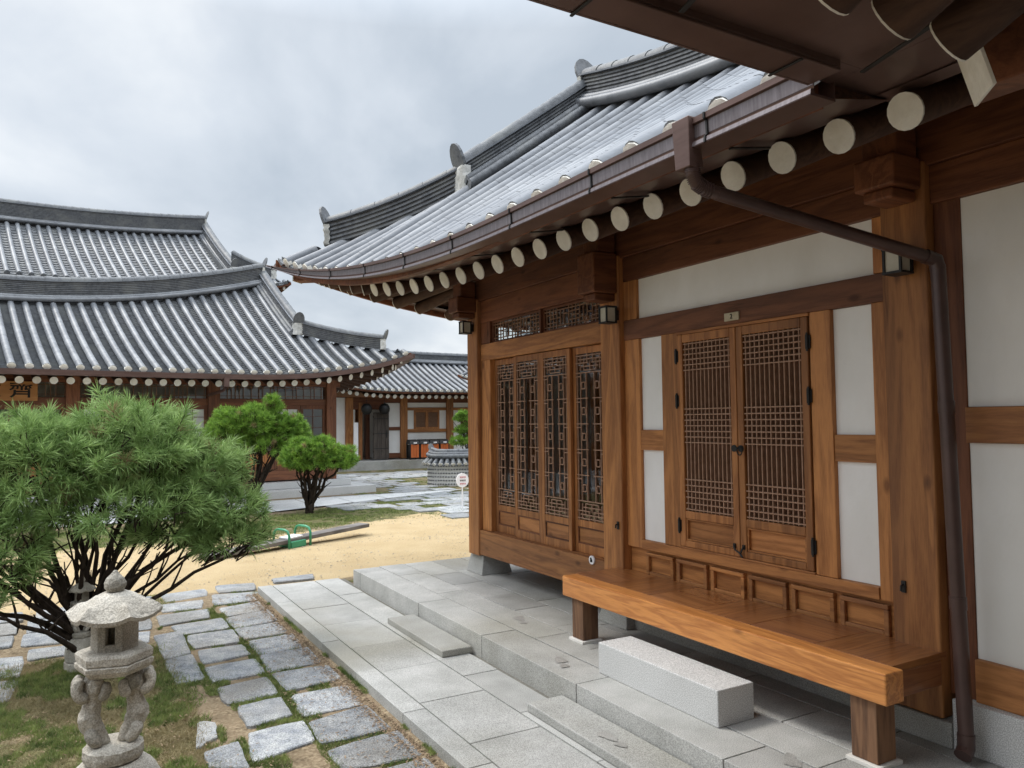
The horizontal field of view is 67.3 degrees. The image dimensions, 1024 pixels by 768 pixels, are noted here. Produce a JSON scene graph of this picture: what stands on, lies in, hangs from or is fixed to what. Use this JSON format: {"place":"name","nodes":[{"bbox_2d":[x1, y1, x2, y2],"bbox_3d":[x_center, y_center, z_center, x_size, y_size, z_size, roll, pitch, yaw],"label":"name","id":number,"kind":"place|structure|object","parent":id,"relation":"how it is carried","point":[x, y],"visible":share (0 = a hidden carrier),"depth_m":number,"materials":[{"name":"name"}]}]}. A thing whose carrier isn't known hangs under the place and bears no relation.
{"place":"outdoors","nodes":[
{"label":"outdoors","id":0,"kind":"place"},
{"bbox_2d":[0,198,290,292],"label":"hall","id":1,"kind":"structure","parent":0,"point":[43,239],"depth_m":30.16,"materials":[{"name":"grey tile"}]},
{"bbox_2d":[19,481,375,513],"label":"hall terrace","id":2,"kind":"structure","parent":0,"point":[355,487],"depth_m":20.08,"materials":[{"name":"stone"}]},
{"bbox_2d":[27,477,350,505],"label":"hall terrace","id":3,"kind":"structure","parent":2,"relation":"on","point":[279,484],"depth_m":19.99,"materials":[{"name":"stone"}]},
{"bbox_2d":[0,258,414,494],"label":"front hall","id":4,"kind":"structure","parent":3,"relation":"on","point":[209,341],"depth_m":19.75,"materials":[{"name":"grey tile"}]},
{"bbox_2d":[0,405,27,480],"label":"door leaf","id":5,"kind":"structure","parent":4,"relation":"in","point":[3,406],"depth_m":16.46,"materials":[{"name":"brown wood"}]},
{"bbox_2d":[0,381,37,400],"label":"name board","id":6,"kind":"object","parent":4,"relation":"hanging from","point":[22,391],"visible":0.94,"depth_m":16.40,"materials":[{"name":"brown wood"}]},
{"bbox_2d":[27,405,64,482],"bbox_3d":[-10.218,1.306,16.870,0.688,1.696,0.050,1,-3,-38],"label":"door leaf","id":7,"kind":"structure","parent":4,"relation":"in","point":[61,407],"depth_m":16.85,"materials":[{"name":"brown wood"}]},
{"bbox_2d":[80,405,108,414],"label":"door leaf","id":8,"kind":"structure","parent":4,"relation":"in","point":[81,407],"depth_m":17.36,"materials":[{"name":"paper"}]},
{"bbox_2d":[177,405,206,475],"bbox_3d":[-7.797,1.367,18.744,0.685,1.696,0.050,1,-3,-38],"label":"door leaf","id":9,"kind":"structure","parent":4,"relation":"in","point":[203,408],"depth_m":18.87,"materials":[{"name":"paper"}]},
{"bbox_2d":[220,405,246,467],"bbox_3d":[-7.022,1.386,19.343,0.695,1.696,0.050,1,-3,-38],"label":"door leaf","id":10,"kind":"structure","parent":4,"relation":"in","point":[221,405],"depth_m":19.38,"materials":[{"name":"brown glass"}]},
{"bbox_2d":[247,406,273,471],"bbox_3d":[-6.465,1.400,19.774,0.695,1.696,0.050,1,-3,-38],"label":"door leaf","id":11,"kind":"structure","parent":4,"relation":"in","point":[265,458],"depth_m":19.80,"materials":[{"name":"brown wood"}]},
{"bbox_2d":[274,406,299,470],"bbox_3d":[-5.907,1.414,20.206,0.695,1.696,0.050,1,-3,-38],"label":"door leaf","id":12,"kind":"structure","parent":4,"relation":"in","point":[279,467],"depth_m":20.20,"materials":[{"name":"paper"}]},
{"bbox_2d":[300,406,324,468],"bbox_3d":[-5.348,1.428,20.641,0.695,1.696,0.050,1,-3,-38],"label":"door leaf","id":13,"kind":"structure","parent":4,"relation":"in","point":[301,407],"depth_m":20.71,"materials":[{"name":"brown wood"}]},
{"bbox_2d":[0,470,468,767],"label":"stone path","id":14,"kind":"structure","parent":0,"point":[282,739],"depth_m":6.06,"materials":[{"name":"grey stone"}]},
{"bbox_2d":[8,591,444,767],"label":"leaf litter","id":15,"kind":"object","parent":14,"relation":"on","point":[357,698],"visible":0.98,"depth_m":5.25,"materials":[{"name":"brown plant"}]},
{"bbox_2d":[456,473,468,508],"bbox_3d":[-1.062,2.302,16.452,0.300,0.785,0.034,1,-3,-30],"label":"round sign","id":16,"kind":"object","parent":14,"relation":"on","point":[462,480],"visible":0.98,"depth_m":16.44,"materials":[{"name":"white metal"}]},
{"bbox_2d":[1,473,468,559],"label":"grass","id":17,"kind":"structure","parent":0,"point":[323,515],"depth_m":15.36,"materials":[{"name":"green plant"}]},
{"bbox_2d":[0,468,470,767],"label":"ground","id":18,"kind":"structure","parent":0,"point":[420,549],"depth_m":10.22,"materials":[{"name":"beige sand"}]},
{"bbox_2d":[63,577,95,671],"bbox_3d":[-3.371,1.876,6.021,0.236,0.749,0.236,1,-3,-30],"label":"stone lantern","id":19,"kind":"object","parent":18,"relation":"on","point":[81,640],"visible":0.54,"depth_m":5.96,"materials":[{"name":"grey stone"}]},
{"bbox_2d":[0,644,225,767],"bbox_3d":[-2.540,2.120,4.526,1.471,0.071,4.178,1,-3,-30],"label":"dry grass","id":20,"kind":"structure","parent":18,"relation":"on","point":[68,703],"depth_m":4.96,"materials":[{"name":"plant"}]},
{"bbox_2d":[66,570,162,767],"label":"stone lantern","id":21,"kind":"object","parent":18,"relation":"on","point":[114,614],"visible":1,"depth_m":3.35,"materials":[{"name":"grey stone"}]},
{"bbox_2d":[0,641,229,767],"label":"grass","id":22,"kind":"structure","parent":18,"relation":"on","point":[158,721],"depth_m":5.04,"materials":[{"name":"green plant"}]},
{"bbox_2d":[0,380,280,652],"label":"pine tree","id":23,"kind":"object","parent":18,"relation":"on","point":[80,455],"visible":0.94,"depth_m":6.06,"materials":[{"name":"green plant"}]},
{"bbox_2d":[7,514,468,611],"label":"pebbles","id":24,"kind":"object","parent":18,"relation":"on","point":[300,554],"visible":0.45,"depth_m":11.03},
{"bbox_2d":[201,391,312,494],"bbox_3d":[-5.582,1.471,16.982,2.525,2.697,1.446,1,-3,-30],"label":"pine tree","id":25,"kind":"object","parent":18,"relation":"on","point":[262,427],"visible":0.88,"depth_m":16.78,"materials":[{"name":"green plant"}]},
{"bbox_2d":[148,589,419,767],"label":"grass","id":26,"kind":"structure","parent":18,"relation":"on","point":[287,696],"depth_m":5.30,"materials":[{"name":"green plant"}]},
{"bbox_2d":[199,523,368,559],"bbox_3d":[-3.401,2.356,11.896,0.418,0.319,2.967,-3,-3,37],"label":"seesaw","id":27,"kind":"object","parent":18,"relation":"on","point":[289,541],"visible":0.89,"depth_m":11.91,"materials":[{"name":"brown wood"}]},
{"bbox_2d":[275,432,360,513],"bbox_3d":[-4.053,1.893,16.251,1.885,1.752,1.284,1,-3,-30],"label":"pine tree","id":28,"kind":"object","parent":18,"relation":"on","point":[321,452],"visible":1,"depth_m":16.02,"materials":[{"name":"green plant"}]},
{"bbox_2d":[249,578,452,767],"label":"grass","id":29,"kind":"structure","parent":18,"relation":"on","point":[355,682],"depth_m":5.52,"materials":[{"name":"green plant"}]},
{"bbox_2d":[422,443,468,485],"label":"court wall","id":30,"kind":"structure","parent":18,"relation":"on","point":[446,467],"depth_m":22.51,"materials":[{"name":"tile"}]},
{"bbox_2d":[449,408,467,448],"bbox_3d":[-1.332,1.946,24.796,1.095,2.383,1.470,-2,-3,33],"label":"pine tree","id":31,"kind":"object","parent":18,"relation":"on","point":[462,430],"visible":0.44,"depth_m":24.58,"materials":[{"name":"green plant"}]},
{"bbox_2d":[22,488,468,526],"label":"pale path","id":32,"kind":"structure","parent":0,"point":[280,505],"depth_m":18.37,"materials":[{"name":"stone"}]},
{"bbox_2d":[0,0,667,353],"label":"sky","id":33,"kind":"structure","parent":0,"point":[259,116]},
{"bbox_2d":[331,342,467,471],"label":"gate house","id":34,"kind":"structure","parent":0,"point":[425,394],"depth_m":31.84,"materials":[{"name":"grey tile"}]},
{"bbox_2d":[354,423,357,456],"bbox_3d":[-6.171,2.290,30.394,0.300,1.530,0.200,1,-3,-30],"label":"banner stand","id":35,"kind":"object","parent":34,"relation":"on","point":[355,434],"visible":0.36,"depth_m":30.39,"materials":[{"name":"white metal"}]},
{"bbox_2d":[361,397,371,414],"bbox_3d":[-5.756,0.866,30.453,0.440,0.690,0.429,1,-3,-30],"label":"round lantern","id":36,"kind":"object","parent":34,"relation":"hanging from","point":[366,408],"visible":1,"depth_m":30.30,"materials":[{"name":"black metal"}]},
{"bbox_2d":[373,412,388,458],"bbox_3d":[-5.283,2.086,31.063,0.660,1.880,0.100,1,-3,-30],"label":"plank door","id":37,"kind":"structure","parent":34,"relation":"in","point":[380,421],"depth_m":31.02,"materials":[{"name":"grey wood"}]},
{"bbox_2d":[379,397,389,413],"bbox_3d":[-5.114,0.876,30.820,0.440,0.690,0.429,1,-3,-30],"label":"round lantern","id":38,"kind":"object","parent":34,"relation":"hanging from","point":[384,408],"visible":1,"depth_m":30.67,"materials":[{"name":"black metal"}]},
{"bbox_2d":[406,439,419,459],"bbox_3d":[-4.032,2.672,31.379,0.438,0.807,0.491,1,-3,-30],"label":"waste bin","id":39,"kind":"object","parent":34,"relation":"on","point":[412,448],"visible":0.98,"depth_m":31.26,"materials":[{"name":"black metal"}]},
{"bbox_2d":[416,439,429,458],"bbox_3d":[-3.651,2.678,31.597,0.438,0.807,0.491,1,-3,-30],"label":"waste bin","id":40,"kind":"object","parent":34,"relation":"on","point":[424,444],"visible":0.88,"depth_m":31.42,"materials":[{"name":"black metal"}]},
{"bbox_2d":[414,410,439,428],"bbox_3d":[-3.614,1.503,32.493,1.160,0.780,0.090,1,-3,-30],"label":"window","id":41,"kind":"structure","parent":34,"relation":"in","point":[423,419],"depth_m":32.46,"materials":[{"name":"brown wood"}]},
{"bbox_2d":[427,439,439,448],"bbox_3d":[-3.268,2.684,31.815,0.438,0.807,0.491,1,-3,-30],"label":"waste bin","id":42,"kind":"object","parent":34,"relation":"on","point":[433,442],"visible":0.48,"depth_m":31.69,"materials":[{"name":"black metal"}]},
{"bbox_2d":[436,439,448,448],"bbox_3d":[-2.886,2.690,32.033,0.438,0.807,0.491,1,-3,-30],"label":"waste bin","id":43,"kind":"object","parent":34,"relation":"on","point":[443,445],"visible":0.5,"depth_m":31.89,"materials":[{"name":"black metal"}]},
{"bbox_2d":[341,579,549,697],"bbox_3d":[3.158,2.065,5.526,7.380,0.340,11.040,1,-3,-30],"label":"terrace bed","id":44,"kind":"object","parent":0,"point":[497,668],"visible":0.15,"depth_m":5.78,"materials":[{"name":"grey stone"}]},
{"bbox_2d":[258,578,616,767],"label":"terrace","id":45,"kind":"structure","parent":44,"relation":"on","point":[468,710],"depth_m":5.24,"materials":[{"name":"stone"}]},
{"bbox_2d":[388,614,471,657],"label":"step slab","id":46,"kind":"structure","parent":45,"relation":"on","point":[435,639],"depth_m":6.31,"materials":[{"name":"stone"}]},
{"bbox_2d":[527,695,693,767],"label":"step slab","id":47,"kind":"structure","parent":45,"relation":"on","point":[577,723],"depth_m":4.28,"materials":[{"name":"stone"}]},
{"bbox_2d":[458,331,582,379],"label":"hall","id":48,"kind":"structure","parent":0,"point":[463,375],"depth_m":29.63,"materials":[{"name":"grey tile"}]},
{"bbox_2d":[353,557,1002,767],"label":"terrace","id":49,"kind":"structure","parent":0,"point":[456,598],"depth_m":5.04,"materials":[{"name":"stone"}]},
{"bbox_2d":[266,0,1023,767],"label":"tiled hall","id":50,"kind":"structure","parent":49,"relation":"on","point":[828,424],"depth_m":4.53,"materials":[{"name":"wood"}]},
{"bbox_2d":[458,321,473,334],"bbox_3d":[-0.496,-0.613,8.399,0.143,0.138,0.108,1,-3,-30],"label":"wall lamp","id":51,"kind":"object","parent":50,"relation":"attached to","point":[466,327],"visible":1,"depth_m":8.37,"materials":[{"name":"black metal"}]},
{"bbox_2d":[495,358,521,534],"bbox_3d":[-0.038,0.639,7.956,0.034,1.806,0.493,1,-3,-30],"label":"glazed door","id":52,"kind":"structure","parent":50,"relation":"in","point":[505,514],"depth_m":8.02,"materials":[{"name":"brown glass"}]},
{"bbox_2d":[492,310,538,341],"bbox_3d":[0.050,-0.575,7.781,0.030,0.231,0.990,1,-3,-30],"label":"transom window","id":53,"kind":"structure","parent":50,"relation":"in","point":[494,324],"depth_m":7.78,"materials":[{"name":"brown wood"}]},
{"bbox_2d":[500,364,532,510],"bbox_3d":[0.009,0.670,8.639,0.485,1.806,0.034,1,-3,-30],"label":"glazed door","id":54,"kind":"structure","parent":50,"relation":"in","point":[527,381],"depth_m":8.66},
{"bbox_2d":[513,353,542,543],"bbox_3d":[0.165,0.616,7.521,0.034,1.806,0.515,1,-3,-30],"label":"glazed door","id":55,"kind":"structure","parent":50,"relation":"in","point":[528,523],"depth_m":7.52,"materials":[{"name":"brown wood"}]},
{"bbox_2d":[531,364,567,517],"bbox_3d":[0.435,0.677,8.882,0.485,1.806,0.034,1,-3,-30],"label":"glazed door","id":56,"kind":"structure","parent":50,"relation":"in","point":[555,378],"depth_m":8.92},
{"bbox_2d":[540,348,574,550],"bbox_3d":[0.415,0.593,7.083,0.034,1.806,0.495,1,-3,-30],"label":"glazed door","id":57,"kind":"structure","parent":50,"relation":"in","point":[558,531],"depth_m":7.03,"materials":[{"name":"brown wood"}]},
{"bbox_2d":[543,299,599,331],"bbox_3d":[0.559,-0.622,6.890,0.030,0.231,1.005,1,-3,-30],"label":"transom window","id":58,"kind":"structure","parent":50,"relation":"in","point":[545,311],"depth_m":6.97,"materials":[{"name":"brown wood"}]},
{"bbox_2d":[578,365,592,518],"bbox_3d":[0.860,0.683,9.125,0.485,1.806,0.034,1,-3,-30],"label":"glazed door","id":59,"kind":"structure","parent":50,"relation":"in","point":[583,374],"depth_m":9.14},
{"bbox_2d":[572,344,603,557],"bbox_3d":[0.696,0.570,6.674,0.034,1.806,0.525,1,-3,-30],"label":"glazed door","id":60,"kind":"structure","parent":50,"relation":"in","point":[589,535],"depth_m":6.74,"materials":[{"name":"brown wood"}]},
{"bbox_2d":[589,556,594,563],"bbox_3d":[0.667,1.478,6.456,0.024,0.071,0.071,1,-3,-30],"label":"round badge","id":61,"kind":"object","parent":50,"relation":"attached to","point":[591,559],"visible":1,"depth_m":6.45,"materials":[{"name":"white"}]},
{"bbox_2d":[598,305,618,324],"bbox_3d":[0.781,-0.552,6.162,0.143,0.138,0.108,1,-3,-30],"label":"wall lamp","id":62,"kind":"object","parent":50,"relation":"attached to","point":[608,314],"visible":1,"depth_m":6.13,"materials":[{"name":"black metal"}]},
{"bbox_2d":[674,327,740,556],"bbox_3d":[1.368,0.395,5.375,0.081,1.528,0.590,1,-3,-30],"label":"door leaf","id":63,"kind":"structure","parent":50,"relation":"in","point":[706,399],"depth_m":5.36,"materials":[{"name":"brown wood"}]},
{"bbox_2d":[724,311,739,321],"bbox_3d":[1.476,-0.453,5.165,0.016,0.055,0.130,1,-3,-30],"label":"number plate","id":64,"kind":"object","parent":50,"relation":"attached to","point":[732,316],"visible":1,"depth_m":5.16,"materials":[{"name":"beige wood"}]},
{"bbox_2d":[733,316,816,571],"bbox_3d":[1.649,0.368,4.877,0.088,1.528,0.655,1,-3,-30],"label":"door leaf","id":65,"kind":"structure","parent":50,"relation":"in","point":[775,447],"depth_m":4.85,"materials":[{"name":"brown wood"}]},
{"bbox_2d":[881,250,913,276],"bbox_3d":[2.017,-0.637,4.002,0.143,0.138,0.108,1,-3,-30],"label":"wall lamp","id":66,"kind":"object","parent":50,"relation":"attached to","point":[893,265],"visible":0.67,"depth_m":3.97,"materials":[{"name":"black metal"}]},
{"bbox_2d":[900,580,906,592],"bbox_3d":[2.041,1.062,4.022,0.035,0.060,0.024,1,-3,-30],"label":"iron catch","id":67,"kind":"object","parent":50,"relation":"attached to","point":[903,588],"visible":1,"depth_m":4.02,"materials":[{"name":"black metal"}]},
{"bbox_2d":[599,636,753,727],"bbox_3d":[0.946,1.758,4.617,0.270,0.198,1.070,1,-3,-30],"label":"stepping stone","id":68,"kind":"object","parent":49,"relation":"on","point":[714,697],"visible":1,"depth_m":4.42,"materials":[{"name":"stone"}]},
{"bbox_2d":[514,616,905,767],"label":"wet marks","id":69,"kind":"object","parent":49,"relation":"on","point":[790,759],"visible":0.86,"depth_m":4.13,"materials":[{"name":"liquid"}]},
{"bbox_2d":[563,568,945,767],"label":"wooden bench","id":70,"kind":"object","parent":49,"relation":"on","point":[876,676],"visible":0.98,"depth_m":4.21,"materials":[{"name":"wood"}]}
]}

